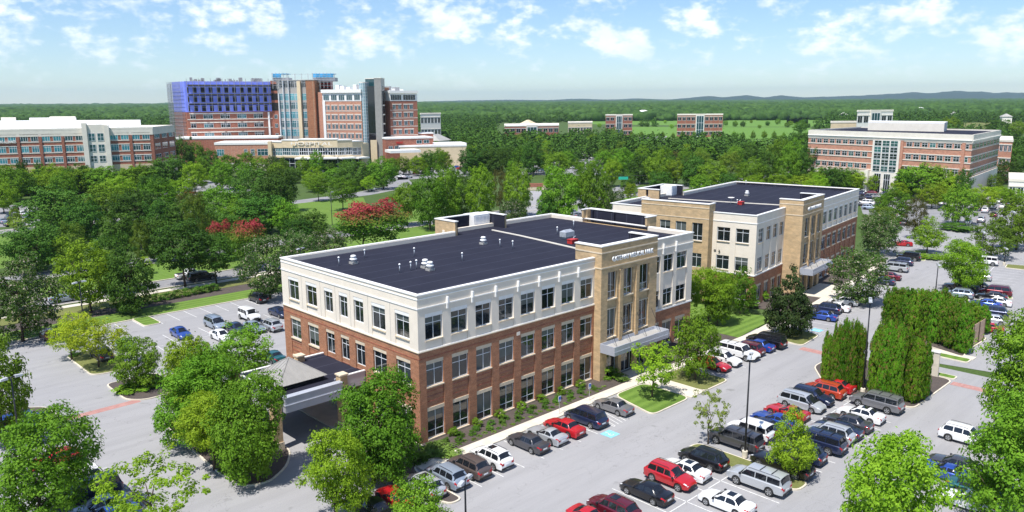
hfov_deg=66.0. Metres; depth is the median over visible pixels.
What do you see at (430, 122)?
office building
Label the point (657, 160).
tree
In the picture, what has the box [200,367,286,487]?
tree
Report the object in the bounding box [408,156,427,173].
tree
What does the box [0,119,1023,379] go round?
ground
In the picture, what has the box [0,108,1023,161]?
woodland
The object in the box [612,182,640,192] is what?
road
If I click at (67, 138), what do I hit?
window
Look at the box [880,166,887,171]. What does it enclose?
window
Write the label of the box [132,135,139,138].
window
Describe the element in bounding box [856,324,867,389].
arborvitae
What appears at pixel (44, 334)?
parked hatchback
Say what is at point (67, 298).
parked sedan
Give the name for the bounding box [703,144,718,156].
tree
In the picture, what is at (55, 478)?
tree
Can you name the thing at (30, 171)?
tree
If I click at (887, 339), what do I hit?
arborvitae
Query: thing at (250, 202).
tree
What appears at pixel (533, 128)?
window
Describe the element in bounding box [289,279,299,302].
window
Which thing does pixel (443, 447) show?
shrub
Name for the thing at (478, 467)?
parked suv
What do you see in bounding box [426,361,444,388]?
window
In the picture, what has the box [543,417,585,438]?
parked sedan
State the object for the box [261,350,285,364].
parked sedan
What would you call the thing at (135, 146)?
window
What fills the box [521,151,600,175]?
parking lot
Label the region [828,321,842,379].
arborvitae
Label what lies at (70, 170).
tree
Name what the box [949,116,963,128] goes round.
tree
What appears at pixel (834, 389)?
parked suv
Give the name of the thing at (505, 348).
window
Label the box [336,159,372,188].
tree
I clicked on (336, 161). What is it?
window
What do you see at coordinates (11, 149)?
window
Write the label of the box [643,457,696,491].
parked suv
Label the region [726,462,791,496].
parked suv
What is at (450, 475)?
parked suv
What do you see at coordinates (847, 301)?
parked sedan
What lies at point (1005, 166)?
tree
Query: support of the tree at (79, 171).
on the ground at (306, 193)
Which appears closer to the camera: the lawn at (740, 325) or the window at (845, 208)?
the lawn at (740, 325)
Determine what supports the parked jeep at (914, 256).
on the parking lot at (920, 274)
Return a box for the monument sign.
[526,183,545,189]
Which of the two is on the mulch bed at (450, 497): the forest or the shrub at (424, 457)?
the shrub at (424, 457)
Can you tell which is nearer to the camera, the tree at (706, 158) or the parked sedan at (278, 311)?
the parked sedan at (278, 311)
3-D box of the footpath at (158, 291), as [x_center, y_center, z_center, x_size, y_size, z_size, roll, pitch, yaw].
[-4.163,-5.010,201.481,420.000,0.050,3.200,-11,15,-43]
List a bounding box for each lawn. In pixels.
[0,236,13,268]
[0,274,273,325]
[0,284,281,340]
[16,174,802,297]
[68,350,125,373]
[134,316,158,324]
[280,197,367,229]
[400,200,435,234]
[618,384,685,412]
[669,369,724,388]
[689,302,767,337]
[692,444,804,487]
[776,329,816,343]
[915,250,925,259]
[938,373,955,377]
[940,353,969,361]
[1006,264,1023,268]
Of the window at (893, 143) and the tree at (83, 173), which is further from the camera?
the tree at (83, 173)
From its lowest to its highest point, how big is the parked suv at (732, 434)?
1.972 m
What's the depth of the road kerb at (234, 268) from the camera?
157.18 m
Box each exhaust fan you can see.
[349,255,357,264]
[420,259,427,268]
[425,261,434,270]
[479,236,486,244]
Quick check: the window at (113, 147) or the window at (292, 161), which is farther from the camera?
the window at (292, 161)
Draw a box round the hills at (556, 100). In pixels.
[433,98,667,101]
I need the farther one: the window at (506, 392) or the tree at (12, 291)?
the tree at (12, 291)
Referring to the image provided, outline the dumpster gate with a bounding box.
[973,319,985,344]
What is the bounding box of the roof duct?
[560,229,574,238]
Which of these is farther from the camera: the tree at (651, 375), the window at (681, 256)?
the window at (681, 256)
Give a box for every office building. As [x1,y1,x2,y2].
[0,116,177,191]
[420,113,440,134]
[504,123,558,135]
[568,121,592,132]
[605,114,632,135]
[677,114,722,136]
[806,120,1000,200]
[830,121,856,127]
[856,110,893,126]
[997,136,1013,174]
[1007,172,1023,198]
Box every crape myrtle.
[205,218,232,254]
[220,218,265,264]
[233,232,295,298]
[276,228,322,260]
[306,226,352,251]
[331,196,416,244]
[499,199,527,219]
[596,183,618,209]
[610,189,626,200]
[825,246,890,303]
[856,209,905,254]
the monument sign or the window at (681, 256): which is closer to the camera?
the window at (681, 256)
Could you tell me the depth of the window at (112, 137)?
309.01 m
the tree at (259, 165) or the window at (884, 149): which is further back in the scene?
the tree at (259, 165)
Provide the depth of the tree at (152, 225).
169.61 m
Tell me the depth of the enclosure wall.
97.31 m
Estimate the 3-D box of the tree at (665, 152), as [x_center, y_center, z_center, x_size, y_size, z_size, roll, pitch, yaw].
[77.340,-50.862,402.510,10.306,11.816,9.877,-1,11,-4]
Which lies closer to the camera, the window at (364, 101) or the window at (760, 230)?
the window at (760, 230)
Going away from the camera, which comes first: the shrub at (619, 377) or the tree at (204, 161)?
the shrub at (619, 377)
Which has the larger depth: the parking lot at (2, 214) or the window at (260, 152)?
the window at (260, 152)
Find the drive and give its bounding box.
[892,230,1023,260]
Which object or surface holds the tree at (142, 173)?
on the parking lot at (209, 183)
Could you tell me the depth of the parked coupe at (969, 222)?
215.15 m
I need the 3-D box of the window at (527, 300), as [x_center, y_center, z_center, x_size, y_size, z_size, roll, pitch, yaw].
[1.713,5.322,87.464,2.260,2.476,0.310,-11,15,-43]
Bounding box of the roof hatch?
[567,236,577,243]
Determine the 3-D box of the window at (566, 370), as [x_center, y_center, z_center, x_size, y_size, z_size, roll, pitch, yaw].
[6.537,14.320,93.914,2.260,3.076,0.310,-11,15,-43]
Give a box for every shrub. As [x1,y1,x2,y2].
[68,350,80,356]
[111,382,149,394]
[124,379,160,392]
[145,373,164,385]
[215,464,226,474]
[410,451,430,465]
[420,439,455,457]
[434,444,462,458]
[447,426,457,436]
[454,436,463,442]
[468,429,476,435]
[471,425,480,430]
[472,417,482,425]
[485,425,493,430]
[486,418,495,425]
[493,409,506,418]
[499,418,505,424]
[514,409,523,414]
[514,414,521,419]
[515,401,526,409]
[536,394,548,402]
[541,403,548,409]
[557,386,566,394]
[575,379,585,386]
[603,366,621,380]
[614,373,630,381]
[748,298,760,307]
[763,290,769,300]
[921,253,941,259]
[938,222,983,231]
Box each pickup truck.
[174,269,200,279]
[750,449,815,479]
[942,280,979,291]
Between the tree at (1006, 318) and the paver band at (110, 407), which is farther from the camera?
the tree at (1006, 318)
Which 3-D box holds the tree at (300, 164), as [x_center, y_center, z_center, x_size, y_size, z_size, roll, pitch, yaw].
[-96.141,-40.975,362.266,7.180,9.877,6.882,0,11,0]
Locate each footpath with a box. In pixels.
[1,272,279,318]
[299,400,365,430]
[416,333,750,470]
[623,365,650,379]
[643,378,703,397]
[751,324,789,333]
[803,283,837,297]
[809,262,880,305]
[931,348,976,359]
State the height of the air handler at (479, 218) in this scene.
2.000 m
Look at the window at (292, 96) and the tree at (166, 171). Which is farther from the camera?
the window at (292, 96)
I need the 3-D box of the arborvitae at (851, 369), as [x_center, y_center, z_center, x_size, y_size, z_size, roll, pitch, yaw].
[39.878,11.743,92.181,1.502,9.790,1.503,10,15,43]
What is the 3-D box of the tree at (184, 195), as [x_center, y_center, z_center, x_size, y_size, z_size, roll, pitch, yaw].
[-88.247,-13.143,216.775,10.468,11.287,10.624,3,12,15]
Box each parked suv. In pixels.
[0,409,47,432]
[47,463,104,486]
[52,470,123,510]
[90,346,113,361]
[186,270,217,281]
[248,291,268,303]
[259,318,282,331]
[401,471,446,500]
[424,462,469,490]
[447,452,491,480]
[469,443,513,470]
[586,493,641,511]
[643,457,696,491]
[678,444,729,471]
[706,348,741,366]
[707,424,764,451]
[719,339,760,361]
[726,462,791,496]
[741,340,765,355]
[746,330,787,347]
[783,442,827,465]
[789,426,848,455]
[793,383,834,405]
[805,421,856,444]
[806,379,846,399]
[811,301,841,313]
[849,389,905,414]
[860,199,874,204]
[861,204,874,209]
[866,193,879,198]
[881,261,909,272]
[887,256,913,264]
[937,420,988,446]
[948,287,973,298]
[977,216,985,222]
[980,271,991,280]
[981,207,988,212]
[987,304,1007,315]
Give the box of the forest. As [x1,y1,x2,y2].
[0,98,1023,121]
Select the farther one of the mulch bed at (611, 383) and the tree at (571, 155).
the tree at (571, 155)
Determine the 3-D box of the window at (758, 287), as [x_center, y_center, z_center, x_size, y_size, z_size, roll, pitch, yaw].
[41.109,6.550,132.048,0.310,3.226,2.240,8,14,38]
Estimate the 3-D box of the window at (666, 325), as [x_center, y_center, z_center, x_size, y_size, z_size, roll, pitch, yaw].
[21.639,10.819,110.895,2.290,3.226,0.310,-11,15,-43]
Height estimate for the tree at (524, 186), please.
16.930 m
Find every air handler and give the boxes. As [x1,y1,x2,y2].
[465,212,489,225]
[660,185,676,195]
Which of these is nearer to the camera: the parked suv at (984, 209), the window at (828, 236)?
the window at (828, 236)
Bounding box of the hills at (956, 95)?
[658,91,1023,100]
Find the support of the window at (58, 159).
in the office building at (65, 141)
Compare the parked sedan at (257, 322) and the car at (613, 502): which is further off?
the parked sedan at (257, 322)
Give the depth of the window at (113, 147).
309.84 m
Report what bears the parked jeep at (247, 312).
on the parking lot at (574, 471)
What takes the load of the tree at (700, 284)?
on the lawn at (740, 325)
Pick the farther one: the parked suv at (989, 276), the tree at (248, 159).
the tree at (248, 159)
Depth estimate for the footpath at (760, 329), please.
117.98 m
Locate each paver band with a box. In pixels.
[67,400,140,420]
[799,347,821,353]
[950,382,983,391]
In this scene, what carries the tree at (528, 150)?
on the parking lot at (544, 173)
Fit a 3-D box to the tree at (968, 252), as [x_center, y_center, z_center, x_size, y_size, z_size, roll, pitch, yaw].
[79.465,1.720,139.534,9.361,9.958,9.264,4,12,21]
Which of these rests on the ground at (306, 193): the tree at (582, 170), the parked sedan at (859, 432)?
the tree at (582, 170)
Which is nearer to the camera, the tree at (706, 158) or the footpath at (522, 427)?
the footpath at (522, 427)
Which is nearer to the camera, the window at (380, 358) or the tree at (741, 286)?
the window at (380, 358)
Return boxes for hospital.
[166,73,466,171]
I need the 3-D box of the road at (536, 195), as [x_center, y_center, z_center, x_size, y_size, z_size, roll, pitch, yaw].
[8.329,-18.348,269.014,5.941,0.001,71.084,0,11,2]
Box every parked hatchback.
[32,446,77,470]
[39,328,57,340]
[970,282,987,287]
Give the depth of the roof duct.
110.54 m
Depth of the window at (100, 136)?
306.04 m
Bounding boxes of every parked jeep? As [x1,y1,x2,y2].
[238,305,260,320]
[726,416,774,441]
[896,251,921,261]
[975,255,998,265]
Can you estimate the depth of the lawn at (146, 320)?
124.81 m
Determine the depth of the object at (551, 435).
79.22 m
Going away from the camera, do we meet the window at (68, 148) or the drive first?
the drive
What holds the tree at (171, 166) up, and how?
on the parking lot at (209, 183)
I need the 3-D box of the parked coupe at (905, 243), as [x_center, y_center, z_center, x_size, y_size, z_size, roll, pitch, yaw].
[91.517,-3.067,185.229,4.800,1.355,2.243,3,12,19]
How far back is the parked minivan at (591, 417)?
83.23 m
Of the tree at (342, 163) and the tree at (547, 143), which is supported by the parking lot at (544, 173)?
the tree at (547, 143)
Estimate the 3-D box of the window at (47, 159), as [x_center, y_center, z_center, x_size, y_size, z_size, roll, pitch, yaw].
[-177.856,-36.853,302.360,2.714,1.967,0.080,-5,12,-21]
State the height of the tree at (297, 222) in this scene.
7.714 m
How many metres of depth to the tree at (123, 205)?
211.65 m
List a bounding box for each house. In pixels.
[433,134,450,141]
[1000,114,1012,122]
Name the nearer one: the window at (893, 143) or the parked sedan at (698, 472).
the parked sedan at (698, 472)
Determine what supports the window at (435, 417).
in the medical building at (489, 328)
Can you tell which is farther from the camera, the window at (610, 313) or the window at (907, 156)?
the window at (907, 156)
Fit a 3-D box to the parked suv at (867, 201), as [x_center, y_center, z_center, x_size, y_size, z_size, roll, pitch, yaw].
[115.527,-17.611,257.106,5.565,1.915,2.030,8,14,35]
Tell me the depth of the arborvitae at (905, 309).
114.29 m
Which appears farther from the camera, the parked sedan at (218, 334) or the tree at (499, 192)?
the tree at (499, 192)
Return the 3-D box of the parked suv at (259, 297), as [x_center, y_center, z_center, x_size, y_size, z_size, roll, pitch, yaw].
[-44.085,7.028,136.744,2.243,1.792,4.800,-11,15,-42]
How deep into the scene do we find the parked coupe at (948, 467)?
71.19 m
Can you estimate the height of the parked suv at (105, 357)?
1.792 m
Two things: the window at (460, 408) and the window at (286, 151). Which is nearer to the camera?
the window at (460, 408)
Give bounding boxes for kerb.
[0,171,793,309]
[8,253,1023,503]
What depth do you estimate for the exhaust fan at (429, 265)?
90.26 m
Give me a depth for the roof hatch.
106.84 m
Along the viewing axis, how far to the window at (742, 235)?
130.04 m
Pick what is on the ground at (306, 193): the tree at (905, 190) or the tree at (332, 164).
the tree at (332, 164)
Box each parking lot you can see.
[0,205,38,226]
[0,293,1023,511]
[161,179,250,194]
[398,167,467,179]
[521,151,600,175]
[773,226,1023,373]
[859,195,1023,232]
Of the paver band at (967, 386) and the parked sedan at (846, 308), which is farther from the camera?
the parked sedan at (846, 308)
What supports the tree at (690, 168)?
on the ground at (306, 193)
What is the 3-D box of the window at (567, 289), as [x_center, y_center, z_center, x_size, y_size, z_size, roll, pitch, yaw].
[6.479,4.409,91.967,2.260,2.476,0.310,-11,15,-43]
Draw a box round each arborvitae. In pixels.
[820,328,831,379]
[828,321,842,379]
[837,315,850,380]
[845,317,860,385]
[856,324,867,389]
[866,324,884,390]
[877,319,887,341]
[877,319,896,391]
[880,285,897,325]
[886,320,907,395]
[889,287,905,323]
[889,318,898,331]
[898,288,917,330]
[901,329,916,401]
[906,337,926,402]
[908,288,926,336]
[917,286,937,339]
[919,335,933,399]
[926,289,945,343]
[936,295,954,346]
[937,287,951,299]
[944,299,963,349]
[948,291,959,310]
[953,299,976,353]
[959,294,971,307]
[969,300,982,324]
[980,304,991,333]
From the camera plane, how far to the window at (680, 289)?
112.23 m
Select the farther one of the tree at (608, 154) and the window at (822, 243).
the tree at (608, 154)
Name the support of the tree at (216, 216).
on the ground at (306, 193)
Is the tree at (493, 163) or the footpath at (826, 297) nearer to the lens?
the footpath at (826, 297)
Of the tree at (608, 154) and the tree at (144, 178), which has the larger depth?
the tree at (608, 154)
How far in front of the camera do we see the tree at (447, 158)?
381.56 m
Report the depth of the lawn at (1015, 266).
161.10 m
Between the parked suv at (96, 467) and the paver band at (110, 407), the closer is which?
the parked suv at (96, 467)
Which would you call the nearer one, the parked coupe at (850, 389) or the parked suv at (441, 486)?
the parked suv at (441, 486)
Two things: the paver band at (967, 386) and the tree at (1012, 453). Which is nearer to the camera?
the tree at (1012, 453)
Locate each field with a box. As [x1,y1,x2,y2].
[592,120,676,124]
[632,127,810,138]
[723,120,827,126]
[964,123,1023,129]
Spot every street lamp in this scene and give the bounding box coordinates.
[0,373,22,456]
[72,280,85,334]
[457,473,472,511]
[742,352,753,457]
[860,297,872,391]
[935,263,940,287]
[1003,247,1007,265]
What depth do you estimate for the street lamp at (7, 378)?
75.15 m
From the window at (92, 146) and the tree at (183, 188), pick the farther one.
the window at (92, 146)
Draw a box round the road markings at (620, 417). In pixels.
[12,255,1022,511]
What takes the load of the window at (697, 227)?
in the medical building at (768, 233)
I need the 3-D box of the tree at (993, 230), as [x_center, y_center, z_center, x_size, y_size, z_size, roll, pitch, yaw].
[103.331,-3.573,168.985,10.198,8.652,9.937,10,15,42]
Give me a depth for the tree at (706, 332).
95.40 m
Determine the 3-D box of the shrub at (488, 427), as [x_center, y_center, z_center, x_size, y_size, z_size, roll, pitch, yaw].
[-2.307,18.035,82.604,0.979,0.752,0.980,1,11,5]
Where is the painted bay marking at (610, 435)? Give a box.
[601,328,822,437]
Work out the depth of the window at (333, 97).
418.36 m
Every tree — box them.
[0,164,34,199]
[0,179,23,212]
[0,221,68,272]
[0,251,72,345]
[0,281,31,314]
[0,333,35,445]
[0,399,105,511]
[4,217,30,232]
[7,206,22,227]
[13,184,99,228]
[15,157,27,195]
[20,168,45,186]
[22,174,49,196]
[25,208,73,252]
[32,160,43,174]
[34,162,76,190]
[45,311,91,359]
[48,170,79,199]
[49,199,85,221]
[49,233,122,312]
[52,166,80,192]
[52,220,88,264]
[55,310,128,366]
[59,198,105,239]
[69,163,88,193]
[74,166,97,191]
[76,181,132,221]
[79,167,99,190]
[81,165,122,188]
[84,166,110,189]
[88,227,131,294]
[89,448,211,511]
[93,174,137,198]
[95,210,141,248]
[97,243,159,312]
[105,187,157,229]
[107,333,161,387]
[113,168,136,190]
[118,166,148,191]
[128,165,151,186]
[128,220,151,257]
[136,162,144,183]
[136,165,167,183]
[136,176,178,215]
[137,173,167,191]
[139,197,178,224]
[139,256,152,266]
[140,213,172,260]
[143,154,191,186]
[148,216,216,286]
[150,160,169,177]
[150,352,234,449]
[158,331,217,413]
[162,199,193,232]
[165,177,191,202]
[166,389,235,470]
[175,135,195,174]
[176,187,207,216]
[180,161,210,190]
[180,339,243,403]
[181,190,213,249]
[184,205,221,231]
[185,141,207,170]
[194,156,209,181]
[194,232,236,282]
[199,184,243,224]
[200,148,221,171]
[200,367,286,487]
[207,159,234,187]
[207,210,248,247]
[211,321,273,371]
[215,154,243,175]
[216,198,260,229]
[228,165,271,208]
[231,192,286,232]
[232,400,276,482]
[235,162,250,177]
[237,150,255,170]
[250,173,296,210]
[251,155,266,171]
[264,166,299,208]
[265,156,277,171]
[266,162,285,176]
[266,197,300,234]
[277,156,286,172]
[279,216,315,245]
[287,166,301,182]
[291,427,379,511]
[294,208,329,242]
[295,156,310,175]
[301,165,324,187]
[304,173,329,200]
[308,149,324,173]
[322,177,360,208]
[323,159,335,171]
[323,167,341,182]
[329,363,427,485]
[336,159,355,177]
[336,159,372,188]
[360,176,375,191]
[366,155,398,188]
[366,159,383,172]
[369,399,419,480]
[382,157,400,171]
[382,474,453,511]
[387,182,422,225]
[393,156,412,174]
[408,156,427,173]
[408,167,447,229]
[418,150,432,172]
[429,148,446,174]
[432,163,462,216]
[439,150,453,168]
[445,167,476,214]
[456,145,490,173]
[463,162,496,212]
[478,146,512,174]
[491,166,510,212]
[499,144,514,163]
[502,161,533,213]
[504,158,514,170]
[511,145,527,167]
[520,142,546,173]
[536,162,580,215]
[536,192,557,214]
[538,142,554,153]
[538,152,551,172]
[541,151,572,174]
[558,147,579,165]
[561,150,576,165]
[567,174,580,198]
[571,158,584,172]
[574,160,610,210]
[575,159,597,178]
[592,149,615,172]
[596,143,609,158]
[602,156,622,183]
[611,147,637,175]
[615,140,628,153]
[619,171,636,191]
[623,181,637,198]
[624,152,651,184]
[630,339,679,396]
[635,145,650,158]
[643,150,671,183]
[647,171,674,185]
[655,145,673,165]
[661,158,683,182]
[672,308,722,379]
[677,147,692,163]
[678,153,705,185]
[688,174,711,189]
[691,265,739,324]
[693,147,706,156]
[693,388,730,443]
[694,150,711,166]
[694,159,728,185]
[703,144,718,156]
[703,275,736,324]
[717,150,742,182]
[719,152,730,166]
[719,171,737,183]
[728,145,744,162]
[729,266,759,313]
[734,156,766,181]
[742,142,758,160]
[743,174,765,182]
[750,130,755,137]
[755,146,777,182]
[762,130,767,137]
[762,263,816,335]
[764,401,819,477]
[767,135,793,163]
[767,173,790,183]
[773,149,802,184]
[782,137,806,171]
[786,174,813,184]
[788,130,807,146]
[792,119,807,131]
[795,144,818,181]
[801,178,824,185]
[806,167,827,184]
[811,174,828,186]
[818,165,831,184]
[826,167,840,186]
[829,166,846,186]
[837,426,967,511]
[838,168,853,187]
[842,168,860,187]
[850,169,868,189]
[862,205,896,226]
[866,174,879,189]
[872,187,913,222]
[888,181,910,198]
[890,162,947,198]
[892,167,921,195]
[901,194,930,238]
[906,216,950,252]
[914,182,954,207]
[921,165,954,196]
[931,178,954,198]
[934,236,990,287]
[938,183,982,221]
[942,174,962,198]
[943,117,956,126]
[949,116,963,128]
[950,384,1023,511]
[954,167,975,200]
[964,220,1020,255]
[968,307,1023,448]
[970,184,1000,208]
[981,186,1012,199]
[984,119,1011,132]
[985,195,1023,249]
[987,174,1003,190]
[995,309,1023,357]
[996,159,1022,182]
[1001,187,1023,202]
[1007,120,1023,136]
[1010,145,1023,172]
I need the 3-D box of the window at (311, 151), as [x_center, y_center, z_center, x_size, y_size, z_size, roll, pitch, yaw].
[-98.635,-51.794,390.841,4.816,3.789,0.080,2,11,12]
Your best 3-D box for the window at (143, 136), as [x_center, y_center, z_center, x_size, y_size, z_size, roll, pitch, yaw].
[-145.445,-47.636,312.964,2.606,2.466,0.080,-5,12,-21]
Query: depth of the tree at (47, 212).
176.00 m
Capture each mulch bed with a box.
[4,281,262,332]
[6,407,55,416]
[109,377,167,398]
[169,418,288,483]
[389,442,457,501]
[422,375,631,450]
[655,333,736,363]
[753,293,819,313]
[816,360,948,405]
[818,263,870,284]
[908,333,981,355]
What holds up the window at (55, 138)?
in the office building at (65, 141)
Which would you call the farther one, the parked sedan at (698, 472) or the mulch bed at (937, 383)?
the mulch bed at (937, 383)
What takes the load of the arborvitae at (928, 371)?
on the mulch bed at (937, 383)
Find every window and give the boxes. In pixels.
[0,147,5,152]
[0,159,7,163]
[8,137,15,141]
[9,147,16,152]
[10,158,18,163]
[20,137,27,141]
[21,146,28,152]
[31,137,37,141]
[32,146,39,152]
[33,158,40,162]
[42,136,49,140]
[43,146,51,151]
[44,157,52,162]
[53,136,60,140]
[54,146,62,151]
[55,157,63,161]
[65,136,72,140]
[66,145,73,151]
[67,157,74,161]
[75,136,82,140]
[76,145,83,150]
[78,156,84,161]
[88,133,94,140]
[89,144,96,151]
[90,156,97,161]
[97,133,103,140]
[98,144,104,151]
[99,155,105,161]
[110,135,117,139]
[111,144,118,150]
[112,155,119,160]
[121,135,128,139]
[121,144,129,149]
[123,155,130,159]
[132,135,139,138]
[133,144,140,149]
[134,155,141,159]
[142,135,149,138]
[143,144,150,149]
[144,155,151,159]
[155,143,160,148]
[162,142,167,147]
[217,149,223,155]
[257,149,267,155]
[275,148,282,155]
[282,148,290,155]
[284,158,299,170]
[289,81,293,87]
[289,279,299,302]
[290,93,294,99]
[290,102,294,108]
[291,112,295,117]
[291,121,296,126]
[291,148,298,155]
[291,319,301,341]
[292,129,296,135]
[299,148,307,154]
[301,81,305,87]
[306,285,316,308]
[308,148,317,154]
[308,325,319,348]
[318,148,327,154]
[319,159,337,170]
[323,95,328,99]
[328,147,337,154]
[331,95,336,99]
[338,147,344,154]
[338,159,351,167]
[345,147,351,154]
[346,95,351,99]
[352,147,357,154]
[354,94,359,99]
[361,83,364,142]
[363,83,366,142]
[365,83,369,160]
[372,306,385,332]
[374,350,386,373]
[390,95,400,99]
[395,313,409,340]
[398,359,410,386]
[403,95,414,99]
[425,314,443,341]
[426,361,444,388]
[428,407,445,440]
[451,308,467,334]
[452,353,468,380]
[453,398,469,429]
[476,302,491,328]
[476,346,492,372]
[477,390,492,420]
[499,297,513,322]
[499,340,514,365]
[500,383,514,412]
[521,292,535,316]
[521,334,535,358]
[521,376,535,403]
[527,127,536,132]
[542,287,555,310]
[542,328,554,351]
[542,369,554,395]
[561,282,574,305]
[561,322,573,345]
[561,362,573,389]
[579,356,591,383]
[580,278,592,300]
[580,317,592,339]
[607,271,616,300]
[607,308,616,338]
[616,116,621,133]
[623,303,632,333]
[624,267,633,295]
[638,299,647,328]
[639,264,648,291]
[660,219,669,228]
[661,321,670,345]
[662,287,671,306]
[664,254,673,272]
[674,316,683,340]
[675,283,685,302]
[676,221,685,230]
[677,251,686,269]
[693,223,702,241]
[696,116,703,136]
[715,255,728,270]
[716,227,729,242]
[735,228,749,244]
[735,257,747,272]
[756,285,759,303]
[757,257,761,272]
[758,228,763,244]
[763,282,766,301]
[769,278,773,296]
[776,276,779,293]
[801,275,813,287]
[803,244,806,264]
[804,218,808,237]
[821,237,824,250]
[823,212,826,224]
[826,234,829,247]
[828,210,831,222]
[832,232,835,245]
[834,208,836,220]
[837,230,840,242]
[839,206,841,218]
[844,204,846,216]
[857,116,862,122]
[863,116,868,122]
[871,113,879,120]
[872,165,879,170]
[873,153,880,158]
[873,159,879,164]
[873,173,880,192]
[874,140,881,145]
[874,146,880,151]
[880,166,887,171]
[881,153,888,158]
[881,160,887,165]
[882,140,889,145]
[882,147,889,152]
[882,174,889,191]
[888,167,895,171]
[889,154,896,159]
[889,160,896,165]
[890,141,897,146]
[890,147,897,152]
[905,154,910,158]
[914,142,919,146]
[920,155,926,159]
[928,155,934,160]
[936,156,942,160]
[938,143,968,148]
[944,156,950,161]
[953,157,958,161]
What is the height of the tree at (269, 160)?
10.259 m
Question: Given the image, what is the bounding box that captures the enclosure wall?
[931,350,940,376]
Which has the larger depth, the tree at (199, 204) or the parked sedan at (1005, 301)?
the tree at (199, 204)
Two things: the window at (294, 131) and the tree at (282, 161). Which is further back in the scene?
the window at (294, 131)
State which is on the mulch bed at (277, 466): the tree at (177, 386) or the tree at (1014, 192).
the tree at (177, 386)
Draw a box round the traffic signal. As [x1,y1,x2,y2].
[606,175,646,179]
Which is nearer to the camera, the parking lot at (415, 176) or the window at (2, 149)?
the window at (2, 149)
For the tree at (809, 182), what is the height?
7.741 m
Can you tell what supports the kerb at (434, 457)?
on the parking lot at (574, 471)
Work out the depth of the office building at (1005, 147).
324.20 m
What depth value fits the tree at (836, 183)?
296.08 m
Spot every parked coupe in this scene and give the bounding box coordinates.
[374,485,412,505]
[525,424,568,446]
[566,503,605,511]
[749,410,796,428]
[763,403,810,422]
[813,377,856,393]
[894,240,912,246]
[917,459,965,478]
[963,220,972,224]
[988,322,1004,333]
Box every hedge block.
[143,295,155,303]
[151,294,164,301]
[160,291,173,300]
[172,289,182,298]
[181,287,191,296]
[192,286,202,294]
[200,284,211,292]
[209,283,220,290]
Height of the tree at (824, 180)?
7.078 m
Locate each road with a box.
[0,176,412,233]
[0,180,738,279]
[15,183,800,311]
[526,191,542,216]
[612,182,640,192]
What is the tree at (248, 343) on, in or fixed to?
on the parking lot at (574, 471)
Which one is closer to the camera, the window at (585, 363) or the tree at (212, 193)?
the window at (585, 363)
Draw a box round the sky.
[0,0,1023,103]
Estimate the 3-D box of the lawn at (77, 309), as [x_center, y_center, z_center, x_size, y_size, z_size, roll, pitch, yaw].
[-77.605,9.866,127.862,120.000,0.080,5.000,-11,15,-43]
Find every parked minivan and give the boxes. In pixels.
[203,314,226,329]
[564,404,608,428]
[777,387,826,413]
[978,284,1012,295]
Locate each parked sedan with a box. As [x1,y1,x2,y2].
[47,293,76,303]
[68,492,131,511]
[93,501,141,511]
[169,326,191,339]
[209,328,233,342]
[225,321,244,334]
[242,320,265,332]
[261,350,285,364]
[268,306,283,318]
[351,494,393,511]
[506,432,550,454]
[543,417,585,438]
[573,212,581,216]
[592,397,634,416]
[619,478,674,506]
[664,457,711,483]
[693,355,731,372]
[697,488,756,511]
[739,416,784,437]
[740,338,775,351]
[813,310,838,321]
[814,419,863,440]
[823,413,874,433]
[828,296,859,306]
[832,301,851,312]
[835,405,885,424]
[866,276,895,285]
[885,271,901,279]
[927,453,983,470]
[935,487,1001,511]
[945,475,1008,502]
[970,298,1002,305]
[974,291,1007,299]
[979,296,1012,306]
[991,314,1008,324]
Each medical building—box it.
[229,208,693,451]
[611,181,858,307]

